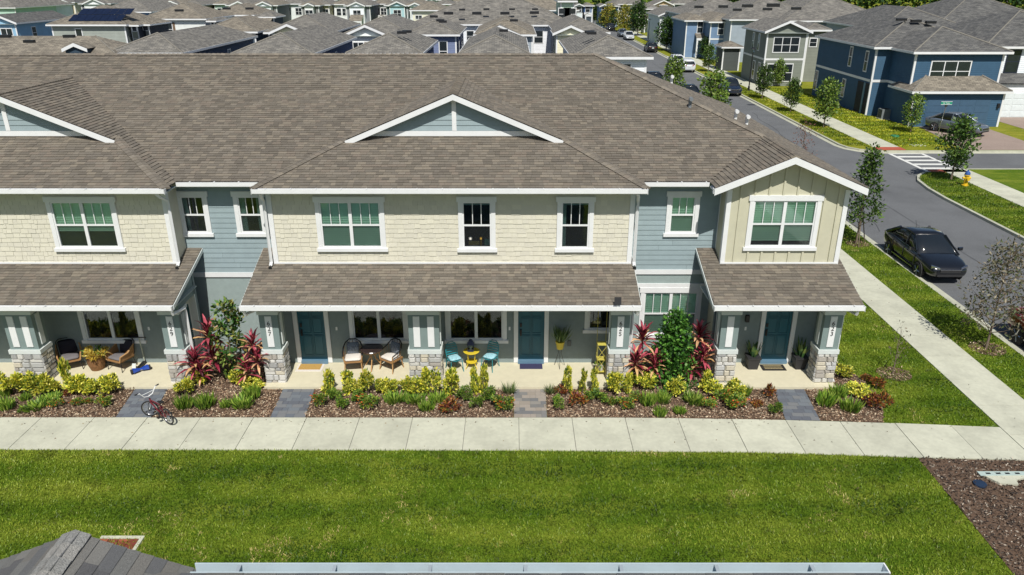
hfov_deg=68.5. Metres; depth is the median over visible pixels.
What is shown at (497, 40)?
house
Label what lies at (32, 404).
strap leaf plant
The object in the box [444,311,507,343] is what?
window
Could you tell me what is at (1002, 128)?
lawn
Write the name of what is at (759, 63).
window
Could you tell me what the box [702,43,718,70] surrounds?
street tree
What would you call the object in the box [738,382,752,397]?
strap leaf plant
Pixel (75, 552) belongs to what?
house
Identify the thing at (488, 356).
metal chair
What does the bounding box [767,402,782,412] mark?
green shrub
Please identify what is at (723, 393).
flowering shrub
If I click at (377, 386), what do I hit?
yellow shrub
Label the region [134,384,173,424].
bicycle
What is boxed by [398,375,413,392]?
yellow shrub
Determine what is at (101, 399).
flowering shrub
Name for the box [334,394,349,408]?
green shrub
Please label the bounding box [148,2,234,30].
house
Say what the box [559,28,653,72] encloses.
house
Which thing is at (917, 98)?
street tree
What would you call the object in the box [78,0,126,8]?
house
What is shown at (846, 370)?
yellow shrub
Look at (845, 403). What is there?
strap leaf plant
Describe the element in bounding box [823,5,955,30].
house
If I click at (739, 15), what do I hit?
house
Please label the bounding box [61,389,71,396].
croton
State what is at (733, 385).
yellow shrub
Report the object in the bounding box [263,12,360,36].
house
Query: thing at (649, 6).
house
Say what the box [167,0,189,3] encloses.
house
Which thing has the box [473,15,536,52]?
house
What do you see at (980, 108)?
garage door
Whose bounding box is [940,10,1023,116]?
house
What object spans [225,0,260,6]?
house
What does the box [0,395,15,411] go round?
strap leaf plant
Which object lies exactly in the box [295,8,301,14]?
window
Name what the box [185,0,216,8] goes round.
house
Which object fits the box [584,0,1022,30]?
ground
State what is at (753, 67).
window
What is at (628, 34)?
parked car
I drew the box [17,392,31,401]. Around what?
strap leaf plant
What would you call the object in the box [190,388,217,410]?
strap leaf plant
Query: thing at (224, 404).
strap leaf plant
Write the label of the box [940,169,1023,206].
sidewalk
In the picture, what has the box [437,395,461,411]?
croton
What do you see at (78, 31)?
window
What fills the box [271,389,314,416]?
path
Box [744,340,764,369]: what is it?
planter
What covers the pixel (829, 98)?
street tree
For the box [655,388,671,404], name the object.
strap leaf plant
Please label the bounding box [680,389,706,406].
strap leaf plant
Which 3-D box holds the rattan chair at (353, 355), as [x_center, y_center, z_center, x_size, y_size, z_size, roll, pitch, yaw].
[-5.184,2.224,24.563,0.680,0.974,0.636,-3,23,-7]
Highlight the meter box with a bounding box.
[977,471,1023,485]
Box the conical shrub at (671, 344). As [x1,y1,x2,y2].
[636,306,701,395]
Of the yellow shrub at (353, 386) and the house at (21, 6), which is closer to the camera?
the yellow shrub at (353, 386)
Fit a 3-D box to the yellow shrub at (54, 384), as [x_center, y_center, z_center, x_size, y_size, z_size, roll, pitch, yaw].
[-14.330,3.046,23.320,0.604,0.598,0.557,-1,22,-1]
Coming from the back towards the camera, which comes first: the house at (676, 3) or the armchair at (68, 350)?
the house at (676, 3)
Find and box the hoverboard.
[130,364,150,374]
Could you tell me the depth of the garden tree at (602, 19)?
192.77 m
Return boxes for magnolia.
[207,296,247,370]
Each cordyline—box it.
[173,313,230,386]
[232,327,268,383]
[624,320,668,378]
[680,319,714,382]
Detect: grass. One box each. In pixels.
[740,85,870,146]
[769,87,954,146]
[837,301,997,426]
[841,224,1023,397]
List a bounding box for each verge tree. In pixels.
[662,54,688,86]
[697,67,731,105]
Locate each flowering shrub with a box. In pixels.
[46,395,64,408]
[68,397,83,405]
[81,397,93,403]
[92,395,112,406]
[309,392,327,406]
[355,393,379,408]
[490,393,514,409]
[608,396,617,405]
[615,396,635,408]
[629,390,641,402]
[701,396,717,407]
[714,388,732,401]
[723,391,749,407]
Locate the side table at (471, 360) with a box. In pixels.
[463,347,479,369]
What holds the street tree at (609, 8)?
on the lawn at (1002, 128)
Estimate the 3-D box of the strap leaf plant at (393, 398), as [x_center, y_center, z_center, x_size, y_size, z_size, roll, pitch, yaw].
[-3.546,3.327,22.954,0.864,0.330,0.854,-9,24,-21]
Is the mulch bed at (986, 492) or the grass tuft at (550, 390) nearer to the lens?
the mulch bed at (986, 492)
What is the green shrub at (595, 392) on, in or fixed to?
on the mulch bed at (674, 416)
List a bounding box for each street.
[592,20,1023,349]
[849,150,1023,191]
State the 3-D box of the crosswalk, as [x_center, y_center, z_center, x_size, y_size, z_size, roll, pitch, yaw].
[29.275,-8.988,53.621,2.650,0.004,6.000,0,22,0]
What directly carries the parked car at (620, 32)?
on the street at (971, 235)
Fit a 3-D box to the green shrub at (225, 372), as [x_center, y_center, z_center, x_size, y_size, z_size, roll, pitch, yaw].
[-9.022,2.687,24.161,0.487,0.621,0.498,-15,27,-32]
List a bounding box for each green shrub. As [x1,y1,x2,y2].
[17,406,28,412]
[223,364,235,377]
[326,387,342,398]
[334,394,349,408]
[350,388,365,400]
[455,384,472,399]
[468,395,482,408]
[480,385,495,399]
[552,394,563,408]
[583,388,608,402]
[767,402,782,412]
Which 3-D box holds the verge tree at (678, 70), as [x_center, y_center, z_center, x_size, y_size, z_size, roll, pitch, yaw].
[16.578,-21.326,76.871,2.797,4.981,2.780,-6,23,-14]
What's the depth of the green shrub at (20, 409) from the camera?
22.30 m
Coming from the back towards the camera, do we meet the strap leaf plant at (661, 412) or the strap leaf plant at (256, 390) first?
the strap leaf plant at (256, 390)
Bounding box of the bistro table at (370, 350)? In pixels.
[360,344,382,371]
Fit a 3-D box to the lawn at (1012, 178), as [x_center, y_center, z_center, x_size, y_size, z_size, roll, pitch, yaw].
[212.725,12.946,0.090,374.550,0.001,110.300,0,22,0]
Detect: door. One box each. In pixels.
[186,300,199,361]
[292,311,332,363]
[514,311,548,363]
[757,311,797,363]
[922,100,990,126]
[1000,93,1023,116]
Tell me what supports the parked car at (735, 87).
on the street at (971, 235)
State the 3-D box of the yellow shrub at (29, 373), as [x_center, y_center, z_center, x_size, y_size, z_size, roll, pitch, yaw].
[-14.978,2.946,23.326,0.716,0.786,0.692,1,22,2]
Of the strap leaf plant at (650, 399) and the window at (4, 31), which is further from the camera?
the window at (4, 31)
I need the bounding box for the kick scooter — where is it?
[132,337,146,367]
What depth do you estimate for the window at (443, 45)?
83.51 m
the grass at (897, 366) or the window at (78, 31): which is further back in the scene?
the window at (78, 31)
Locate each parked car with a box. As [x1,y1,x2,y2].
[606,23,614,30]
[617,29,626,36]
[623,31,634,39]
[644,42,657,51]
[646,71,662,78]
[667,54,683,66]
[677,58,695,71]
[680,83,699,92]
[718,77,741,95]
[884,224,967,278]
[925,110,988,135]
[1007,306,1023,345]
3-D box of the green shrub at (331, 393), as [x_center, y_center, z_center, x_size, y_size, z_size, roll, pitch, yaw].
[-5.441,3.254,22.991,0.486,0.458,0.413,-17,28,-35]
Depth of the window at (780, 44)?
87.97 m
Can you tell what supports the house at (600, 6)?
on the lawn at (1002, 128)
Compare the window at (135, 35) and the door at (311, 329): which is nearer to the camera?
the door at (311, 329)
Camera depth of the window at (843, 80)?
75.04 m
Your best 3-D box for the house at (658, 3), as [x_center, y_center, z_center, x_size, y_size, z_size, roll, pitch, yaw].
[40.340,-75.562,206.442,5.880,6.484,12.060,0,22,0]
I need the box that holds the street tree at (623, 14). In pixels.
[614,4,631,29]
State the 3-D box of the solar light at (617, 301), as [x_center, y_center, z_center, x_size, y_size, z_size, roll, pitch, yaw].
[3.120,0.438,22.202,0.200,0.330,0.120,0,22,0]
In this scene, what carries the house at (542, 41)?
on the lawn at (394, 519)
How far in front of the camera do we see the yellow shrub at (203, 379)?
23.76 m
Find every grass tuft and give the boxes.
[502,382,516,394]
[544,383,555,394]
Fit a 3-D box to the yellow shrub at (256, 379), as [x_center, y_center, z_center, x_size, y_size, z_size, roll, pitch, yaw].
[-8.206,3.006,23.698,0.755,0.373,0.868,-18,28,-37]
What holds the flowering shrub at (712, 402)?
on the mulch bed at (674, 416)
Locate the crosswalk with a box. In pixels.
[890,154,956,170]
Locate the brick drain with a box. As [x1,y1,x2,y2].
[100,536,143,550]
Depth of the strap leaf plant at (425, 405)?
22.46 m
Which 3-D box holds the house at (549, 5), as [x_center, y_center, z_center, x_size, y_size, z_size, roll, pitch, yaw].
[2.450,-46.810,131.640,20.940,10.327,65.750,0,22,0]
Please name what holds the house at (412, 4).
on the lawn at (394, 519)
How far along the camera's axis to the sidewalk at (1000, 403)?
25.77 m
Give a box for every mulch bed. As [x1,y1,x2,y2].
[0,390,133,417]
[152,354,281,417]
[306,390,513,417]
[546,354,784,419]
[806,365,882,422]
[846,241,869,246]
[877,367,911,380]
[919,458,1023,574]
[968,342,1005,355]
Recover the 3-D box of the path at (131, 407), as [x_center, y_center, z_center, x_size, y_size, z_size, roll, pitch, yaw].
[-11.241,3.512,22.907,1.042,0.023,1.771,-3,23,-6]
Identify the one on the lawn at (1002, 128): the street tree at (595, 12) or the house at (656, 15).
the house at (656, 15)
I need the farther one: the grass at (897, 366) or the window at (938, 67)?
the window at (938, 67)
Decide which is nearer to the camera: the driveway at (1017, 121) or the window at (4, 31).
the driveway at (1017, 121)
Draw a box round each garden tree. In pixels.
[593,11,607,26]
[608,8,617,27]
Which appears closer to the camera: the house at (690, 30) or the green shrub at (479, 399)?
the green shrub at (479, 399)
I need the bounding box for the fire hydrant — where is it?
[961,170,970,185]
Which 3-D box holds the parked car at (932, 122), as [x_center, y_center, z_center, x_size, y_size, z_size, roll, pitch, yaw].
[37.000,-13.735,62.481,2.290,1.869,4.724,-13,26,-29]
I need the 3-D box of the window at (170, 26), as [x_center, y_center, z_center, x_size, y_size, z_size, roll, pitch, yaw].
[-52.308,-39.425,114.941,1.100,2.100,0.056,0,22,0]
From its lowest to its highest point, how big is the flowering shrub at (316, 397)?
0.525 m
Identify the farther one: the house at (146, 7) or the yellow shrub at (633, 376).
the house at (146, 7)
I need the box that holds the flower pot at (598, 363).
[594,360,605,370]
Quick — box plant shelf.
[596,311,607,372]
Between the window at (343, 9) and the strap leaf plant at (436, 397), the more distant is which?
the window at (343, 9)
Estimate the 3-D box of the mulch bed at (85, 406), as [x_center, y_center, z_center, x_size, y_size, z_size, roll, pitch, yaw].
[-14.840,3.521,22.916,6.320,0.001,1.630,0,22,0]
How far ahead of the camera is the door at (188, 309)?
24.59 m
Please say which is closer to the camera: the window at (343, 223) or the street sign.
the window at (343, 223)
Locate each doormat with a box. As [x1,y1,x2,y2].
[295,364,324,371]
[520,364,542,368]
[759,364,786,370]
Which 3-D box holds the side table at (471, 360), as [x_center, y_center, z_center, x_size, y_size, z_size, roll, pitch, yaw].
[-1.330,2.344,24.762,0.540,0.606,0.540,0,22,0]
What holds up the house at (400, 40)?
on the lawn at (394, 519)
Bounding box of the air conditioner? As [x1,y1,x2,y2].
[876,108,890,119]
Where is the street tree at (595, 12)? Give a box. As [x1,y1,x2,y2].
[593,2,598,23]
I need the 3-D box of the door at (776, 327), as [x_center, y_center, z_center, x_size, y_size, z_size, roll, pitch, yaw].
[8.700,1.452,24.686,1.160,2.280,0.180,0,22,0]
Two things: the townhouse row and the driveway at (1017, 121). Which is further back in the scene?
the driveway at (1017, 121)
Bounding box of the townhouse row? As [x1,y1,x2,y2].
[0,53,868,389]
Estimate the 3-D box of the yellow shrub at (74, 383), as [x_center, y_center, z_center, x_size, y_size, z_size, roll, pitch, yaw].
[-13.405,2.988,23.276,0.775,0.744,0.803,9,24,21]
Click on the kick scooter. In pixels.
(141, 364)
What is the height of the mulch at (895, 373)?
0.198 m
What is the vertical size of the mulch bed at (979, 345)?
0.001 m
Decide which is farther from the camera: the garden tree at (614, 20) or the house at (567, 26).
the garden tree at (614, 20)
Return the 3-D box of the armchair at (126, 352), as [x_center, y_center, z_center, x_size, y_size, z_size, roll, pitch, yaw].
[-12.836,2.176,24.708,0.762,0.950,0.721,9,24,20]
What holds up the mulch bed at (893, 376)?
on the lawn at (394, 519)
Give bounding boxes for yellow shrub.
[0,371,7,379]
[0,371,24,393]
[16,370,38,393]
[22,372,54,396]
[39,376,60,392]
[56,357,71,389]
[63,373,88,393]
[80,377,99,395]
[85,374,108,395]
[99,372,120,393]
[171,377,194,392]
[187,370,209,384]
[228,368,247,384]
[240,376,264,388]
[320,368,334,394]
[340,368,353,395]
[350,378,364,391]
[357,367,374,393]
[374,378,386,391]
[378,376,399,394]
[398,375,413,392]
[407,375,430,393]
[419,366,441,393]
[442,366,459,395]
[469,366,479,394]
[477,362,489,393]
[562,363,572,393]
[578,367,587,393]
[590,367,599,390]
[605,371,625,393]
[623,372,632,394]
[627,371,638,383]
[634,370,658,388]
[664,375,686,395]
[698,368,713,391]
[703,378,723,394]
[724,377,748,396]
[835,363,855,377]
[844,380,871,397]
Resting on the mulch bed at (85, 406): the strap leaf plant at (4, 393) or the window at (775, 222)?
the strap leaf plant at (4, 393)
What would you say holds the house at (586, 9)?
on the lawn at (394, 519)
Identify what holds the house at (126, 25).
on the lawn at (394, 519)
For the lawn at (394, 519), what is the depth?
18.61 m
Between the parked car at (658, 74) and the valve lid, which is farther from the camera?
the parked car at (658, 74)
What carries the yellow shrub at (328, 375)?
on the mulch bed at (409, 413)
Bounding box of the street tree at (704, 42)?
[698,36,712,56]
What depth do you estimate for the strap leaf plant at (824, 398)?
22.70 m
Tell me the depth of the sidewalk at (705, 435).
21.27 m
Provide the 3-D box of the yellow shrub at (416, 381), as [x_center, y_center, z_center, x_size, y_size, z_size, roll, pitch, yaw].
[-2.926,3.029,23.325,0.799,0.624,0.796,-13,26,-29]
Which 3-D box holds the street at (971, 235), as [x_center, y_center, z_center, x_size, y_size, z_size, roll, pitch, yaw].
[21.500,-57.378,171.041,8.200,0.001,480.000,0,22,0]
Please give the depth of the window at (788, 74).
89.14 m
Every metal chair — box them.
[445,341,463,371]
[481,339,499,372]
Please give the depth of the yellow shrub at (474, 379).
23.20 m
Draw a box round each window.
[0,28,13,35]
[31,26,37,35]
[42,196,126,251]
[74,28,82,35]
[77,311,146,343]
[131,31,139,40]
[143,30,149,36]
[168,23,172,30]
[176,191,214,236]
[230,191,269,236]
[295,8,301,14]
[305,10,312,14]
[312,196,388,251]
[336,8,341,15]
[342,8,345,15]
[348,311,408,343]
[352,42,363,47]
[353,10,360,14]
[380,8,385,14]
[393,10,401,15]
[438,41,447,52]
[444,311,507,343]
[456,196,496,251]
[466,30,473,40]
[534,30,543,43]
[555,196,595,251]
[558,8,569,17]
[564,8,575,16]
[583,311,609,332]
[585,6,589,11]
[636,288,703,337]
[663,191,701,236]
[696,22,703,32]
[717,23,724,34]
[742,195,824,250]
[751,32,754,47]
[751,60,755,78]
[756,62,760,80]
[757,33,760,50]
[766,63,793,81]
[772,37,800,52]
[808,38,817,46]
[813,70,818,90]
[840,78,845,96]
[847,46,853,66]
[863,50,869,71]
[929,60,972,75]
[1003,49,1022,72]
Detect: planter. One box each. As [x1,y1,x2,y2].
[80,344,110,370]
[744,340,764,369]
[791,335,809,369]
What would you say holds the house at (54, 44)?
on the lawn at (394, 519)
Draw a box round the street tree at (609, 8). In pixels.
[598,3,616,26]
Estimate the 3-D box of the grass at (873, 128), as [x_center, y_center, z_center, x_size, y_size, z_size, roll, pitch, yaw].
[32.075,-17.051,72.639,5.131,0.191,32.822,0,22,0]
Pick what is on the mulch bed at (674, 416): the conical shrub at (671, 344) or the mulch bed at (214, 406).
the conical shrub at (671, 344)
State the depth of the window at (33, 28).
108.15 m
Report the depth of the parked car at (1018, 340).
26.78 m
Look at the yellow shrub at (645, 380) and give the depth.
23.52 m
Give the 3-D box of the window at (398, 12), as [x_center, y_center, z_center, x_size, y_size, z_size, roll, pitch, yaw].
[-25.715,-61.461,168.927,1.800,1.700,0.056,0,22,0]
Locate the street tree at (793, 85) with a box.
[781,76,802,110]
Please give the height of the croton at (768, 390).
0.639 m
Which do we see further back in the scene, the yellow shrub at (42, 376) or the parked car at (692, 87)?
the parked car at (692, 87)
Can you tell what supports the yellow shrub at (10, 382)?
on the mulch bed at (85, 406)
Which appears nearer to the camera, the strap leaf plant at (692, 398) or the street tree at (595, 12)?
the strap leaf plant at (692, 398)
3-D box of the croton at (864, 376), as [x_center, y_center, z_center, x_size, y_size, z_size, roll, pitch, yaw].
[11.361,2.871,24.095,0.442,0.319,0.440,7,23,16]
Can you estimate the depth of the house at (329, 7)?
173.87 m
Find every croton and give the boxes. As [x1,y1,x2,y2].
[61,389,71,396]
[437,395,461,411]
[553,383,567,393]
[568,388,588,405]
[750,398,763,407]
[763,383,776,397]
[860,372,873,382]
[861,391,884,407]
[870,376,886,389]
[874,390,894,404]
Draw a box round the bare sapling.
[888,320,910,372]
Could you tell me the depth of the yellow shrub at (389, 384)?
23.18 m
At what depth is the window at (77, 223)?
23.33 m
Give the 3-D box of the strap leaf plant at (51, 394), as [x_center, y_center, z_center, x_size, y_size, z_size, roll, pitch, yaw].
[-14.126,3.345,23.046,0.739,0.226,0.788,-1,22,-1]
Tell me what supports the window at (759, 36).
in the house at (794, 45)
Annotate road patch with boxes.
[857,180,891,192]
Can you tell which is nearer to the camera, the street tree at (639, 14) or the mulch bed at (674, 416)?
the mulch bed at (674, 416)
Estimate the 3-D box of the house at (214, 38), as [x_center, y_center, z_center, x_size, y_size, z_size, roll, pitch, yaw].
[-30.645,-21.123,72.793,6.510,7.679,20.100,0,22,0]
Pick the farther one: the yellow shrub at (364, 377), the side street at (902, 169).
the side street at (902, 169)
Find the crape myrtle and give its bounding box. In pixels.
[955,234,1023,347]
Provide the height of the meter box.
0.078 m
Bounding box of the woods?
[590,0,1023,9]
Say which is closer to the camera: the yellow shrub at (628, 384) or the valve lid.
the valve lid
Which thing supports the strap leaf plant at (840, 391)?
on the mulch bed at (848, 420)
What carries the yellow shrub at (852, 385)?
on the mulch bed at (848, 420)
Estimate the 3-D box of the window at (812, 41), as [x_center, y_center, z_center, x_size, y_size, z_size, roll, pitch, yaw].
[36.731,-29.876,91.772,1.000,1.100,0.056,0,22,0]
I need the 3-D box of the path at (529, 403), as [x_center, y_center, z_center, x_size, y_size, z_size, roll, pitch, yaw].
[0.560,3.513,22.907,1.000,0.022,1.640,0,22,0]
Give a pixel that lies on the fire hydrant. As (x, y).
(966, 178)
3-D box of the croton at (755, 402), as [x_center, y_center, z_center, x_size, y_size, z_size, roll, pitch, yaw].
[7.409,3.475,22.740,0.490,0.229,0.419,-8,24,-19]
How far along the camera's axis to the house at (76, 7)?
190.89 m
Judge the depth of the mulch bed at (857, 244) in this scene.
36.54 m
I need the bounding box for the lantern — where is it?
[467,339,473,351]
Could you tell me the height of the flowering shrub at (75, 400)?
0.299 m
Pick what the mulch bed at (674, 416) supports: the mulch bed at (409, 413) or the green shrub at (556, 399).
the green shrub at (556, 399)
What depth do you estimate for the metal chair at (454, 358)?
24.54 m
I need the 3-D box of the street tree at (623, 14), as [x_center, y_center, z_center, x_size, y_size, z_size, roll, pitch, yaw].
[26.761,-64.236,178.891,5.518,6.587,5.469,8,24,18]
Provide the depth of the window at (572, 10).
104.80 m
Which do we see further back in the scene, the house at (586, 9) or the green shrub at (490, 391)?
the house at (586, 9)
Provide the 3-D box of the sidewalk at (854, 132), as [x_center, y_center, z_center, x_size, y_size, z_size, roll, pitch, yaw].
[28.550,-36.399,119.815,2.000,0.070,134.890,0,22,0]
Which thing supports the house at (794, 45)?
on the lawn at (1002, 128)
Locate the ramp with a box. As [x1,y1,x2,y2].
[877,147,965,171]
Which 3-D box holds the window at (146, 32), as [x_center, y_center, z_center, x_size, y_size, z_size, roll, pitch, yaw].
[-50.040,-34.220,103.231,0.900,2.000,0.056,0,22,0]
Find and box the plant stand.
[550,325,571,368]
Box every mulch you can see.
[876,364,911,380]
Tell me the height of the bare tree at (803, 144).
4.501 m
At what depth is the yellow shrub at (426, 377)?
23.11 m
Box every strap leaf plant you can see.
[0,388,12,396]
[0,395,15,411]
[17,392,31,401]
[18,395,49,412]
[37,389,62,401]
[172,391,195,410]
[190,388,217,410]
[218,397,232,407]
[224,392,254,409]
[240,381,260,399]
[381,388,408,405]
[402,390,426,405]
[417,396,435,412]
[427,389,448,403]
[639,391,657,407]
[652,403,668,417]
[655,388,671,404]
[671,404,687,414]
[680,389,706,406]
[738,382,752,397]
[814,388,838,407]
[828,382,849,398]
[837,394,866,413]
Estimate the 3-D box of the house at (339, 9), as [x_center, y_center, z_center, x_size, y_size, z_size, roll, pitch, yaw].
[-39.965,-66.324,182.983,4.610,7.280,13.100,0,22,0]
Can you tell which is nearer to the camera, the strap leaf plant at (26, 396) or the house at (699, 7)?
the strap leaf plant at (26, 396)
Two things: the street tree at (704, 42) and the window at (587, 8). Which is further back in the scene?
the window at (587, 8)
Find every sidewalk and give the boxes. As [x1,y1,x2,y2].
[0,417,1023,460]
[633,31,897,146]
[839,249,1023,448]
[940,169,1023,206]
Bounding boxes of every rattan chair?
[342,338,362,371]
[379,338,403,373]
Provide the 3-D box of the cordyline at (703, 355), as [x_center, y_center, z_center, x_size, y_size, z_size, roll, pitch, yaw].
[5.978,2.027,23.939,1.446,2.063,1.329,0,22,0]
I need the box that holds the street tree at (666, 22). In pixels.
[653,16,673,50]
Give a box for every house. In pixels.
[0,0,73,15]
[0,10,66,35]
[0,35,126,52]
[0,530,890,574]
[45,5,171,42]
[61,0,85,13]
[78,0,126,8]
[112,0,176,14]
[114,24,257,52]
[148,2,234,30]
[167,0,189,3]
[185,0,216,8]
[212,0,235,9]
[217,15,279,42]
[220,3,285,23]
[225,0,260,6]
[231,25,356,52]
[253,0,290,22]
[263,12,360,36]
[285,0,309,19]
[298,0,324,14]
[319,0,336,14]
[332,0,354,18]
[343,0,379,26]
[344,14,423,47]
[345,28,437,52]
[376,0,392,17]
[384,0,411,17]
[405,0,427,19]
[409,1,446,20]
[412,15,466,52]
[416,0,561,43]
[437,0,455,5]
[458,27,529,52]
[459,0,579,15]
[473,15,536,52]
[530,18,551,52]
[548,14,610,52]
[554,0,577,17]
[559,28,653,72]
[574,2,594,21]
[595,2,619,27]
[605,0,639,23]
[629,2,656,32]
[646,5,674,43]
[648,0,674,6]
[665,0,732,46]
[668,0,693,6]
[671,11,726,57]
[713,0,792,61]
[714,17,832,85]
[766,0,865,25]
[812,17,1013,126]
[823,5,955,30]
[914,0,1023,21]
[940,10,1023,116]
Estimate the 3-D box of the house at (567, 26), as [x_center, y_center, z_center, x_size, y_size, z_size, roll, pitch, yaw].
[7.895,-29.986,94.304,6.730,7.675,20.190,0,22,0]
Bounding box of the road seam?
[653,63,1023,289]
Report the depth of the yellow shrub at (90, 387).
23.17 m
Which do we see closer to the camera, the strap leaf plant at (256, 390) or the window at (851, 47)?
the strap leaf plant at (256, 390)
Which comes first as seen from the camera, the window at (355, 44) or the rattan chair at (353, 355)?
the rattan chair at (353, 355)
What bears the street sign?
on the lawn at (1002, 128)
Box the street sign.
[938,101,952,133]
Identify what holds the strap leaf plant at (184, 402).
on the mulch bed at (214, 406)
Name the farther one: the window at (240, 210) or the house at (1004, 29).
the house at (1004, 29)
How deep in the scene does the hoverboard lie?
24.50 m
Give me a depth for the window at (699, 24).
119.95 m
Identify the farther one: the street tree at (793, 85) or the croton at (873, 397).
the street tree at (793, 85)
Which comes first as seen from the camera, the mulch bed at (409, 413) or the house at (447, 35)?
the mulch bed at (409, 413)
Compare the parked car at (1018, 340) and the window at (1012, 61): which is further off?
the window at (1012, 61)
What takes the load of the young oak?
on the lawn at (394, 519)
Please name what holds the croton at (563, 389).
on the mulch bed at (674, 416)
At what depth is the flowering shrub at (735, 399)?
22.51 m
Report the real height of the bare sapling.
1.924 m
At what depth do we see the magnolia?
23.60 m
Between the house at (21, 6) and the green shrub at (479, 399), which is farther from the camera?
the house at (21, 6)
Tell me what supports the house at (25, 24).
on the lawn at (394, 519)
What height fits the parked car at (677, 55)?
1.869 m
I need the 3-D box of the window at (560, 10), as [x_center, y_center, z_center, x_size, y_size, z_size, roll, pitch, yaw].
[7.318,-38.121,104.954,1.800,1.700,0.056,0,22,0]
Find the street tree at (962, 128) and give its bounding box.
[934,113,981,179]
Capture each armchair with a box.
[55,337,83,368]
[105,336,136,372]
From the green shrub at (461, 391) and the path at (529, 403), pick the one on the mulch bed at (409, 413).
the green shrub at (461, 391)
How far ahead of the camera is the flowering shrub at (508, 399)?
22.43 m
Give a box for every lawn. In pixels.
[0,227,1023,574]
[584,2,1023,149]
[920,169,1023,235]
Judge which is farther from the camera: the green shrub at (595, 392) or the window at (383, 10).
the window at (383, 10)
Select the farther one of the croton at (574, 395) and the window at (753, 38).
the window at (753, 38)
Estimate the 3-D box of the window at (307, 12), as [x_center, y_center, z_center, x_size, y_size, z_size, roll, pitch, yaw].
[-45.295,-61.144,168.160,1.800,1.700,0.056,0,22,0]
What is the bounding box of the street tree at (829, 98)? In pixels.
[812,75,843,126]
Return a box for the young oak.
[844,142,888,246]
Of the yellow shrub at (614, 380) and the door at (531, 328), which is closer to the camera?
the yellow shrub at (614, 380)
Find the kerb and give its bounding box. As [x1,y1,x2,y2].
[631,39,1023,356]
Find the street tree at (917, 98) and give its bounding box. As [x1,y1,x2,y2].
[901,92,926,131]
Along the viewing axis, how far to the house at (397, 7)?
168.86 m
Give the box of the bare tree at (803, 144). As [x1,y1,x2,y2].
[793,118,819,154]
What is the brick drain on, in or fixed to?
on the lawn at (394, 519)
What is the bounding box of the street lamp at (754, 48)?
[747,47,755,90]
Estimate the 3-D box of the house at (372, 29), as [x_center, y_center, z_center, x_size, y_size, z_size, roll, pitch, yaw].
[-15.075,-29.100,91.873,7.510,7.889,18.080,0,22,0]
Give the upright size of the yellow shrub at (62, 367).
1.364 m
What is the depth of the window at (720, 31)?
116.54 m
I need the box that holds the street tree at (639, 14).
[627,0,647,35]
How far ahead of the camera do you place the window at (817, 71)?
81.94 m
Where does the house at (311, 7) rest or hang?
on the lawn at (394, 519)
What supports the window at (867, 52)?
in the house at (894, 64)
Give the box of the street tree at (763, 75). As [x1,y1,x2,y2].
[754,62,776,98]
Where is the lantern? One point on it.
(470, 342)
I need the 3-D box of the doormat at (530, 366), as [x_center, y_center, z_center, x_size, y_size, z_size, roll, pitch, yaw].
[0.630,2.598,24.899,0.750,0.016,0.380,0,22,0]
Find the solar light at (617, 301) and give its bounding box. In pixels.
[614,297,620,306]
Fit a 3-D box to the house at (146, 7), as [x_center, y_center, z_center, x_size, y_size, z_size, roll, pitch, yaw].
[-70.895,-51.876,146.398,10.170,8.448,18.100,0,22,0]
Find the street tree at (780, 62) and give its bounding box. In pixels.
[773,57,787,85]
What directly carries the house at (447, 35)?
on the lawn at (394, 519)
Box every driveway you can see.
[921,127,1023,149]
[999,117,1023,128]
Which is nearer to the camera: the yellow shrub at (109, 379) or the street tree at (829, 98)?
the yellow shrub at (109, 379)
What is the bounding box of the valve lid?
[973,479,986,487]
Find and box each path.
[116,389,166,417]
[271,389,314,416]
[514,389,546,417]
[776,389,819,420]
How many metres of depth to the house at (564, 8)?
104.70 m
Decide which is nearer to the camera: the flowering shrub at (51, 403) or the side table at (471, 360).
the flowering shrub at (51, 403)
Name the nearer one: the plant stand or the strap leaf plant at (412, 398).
the strap leaf plant at (412, 398)
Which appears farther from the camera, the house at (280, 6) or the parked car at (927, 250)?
the house at (280, 6)
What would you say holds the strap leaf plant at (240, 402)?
on the mulch bed at (214, 406)
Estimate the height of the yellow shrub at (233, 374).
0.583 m
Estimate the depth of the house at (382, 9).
179.41 m
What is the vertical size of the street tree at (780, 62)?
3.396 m
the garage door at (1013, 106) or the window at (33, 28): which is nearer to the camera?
the garage door at (1013, 106)
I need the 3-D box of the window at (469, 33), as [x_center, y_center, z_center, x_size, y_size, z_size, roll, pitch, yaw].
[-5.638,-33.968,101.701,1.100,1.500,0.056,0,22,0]

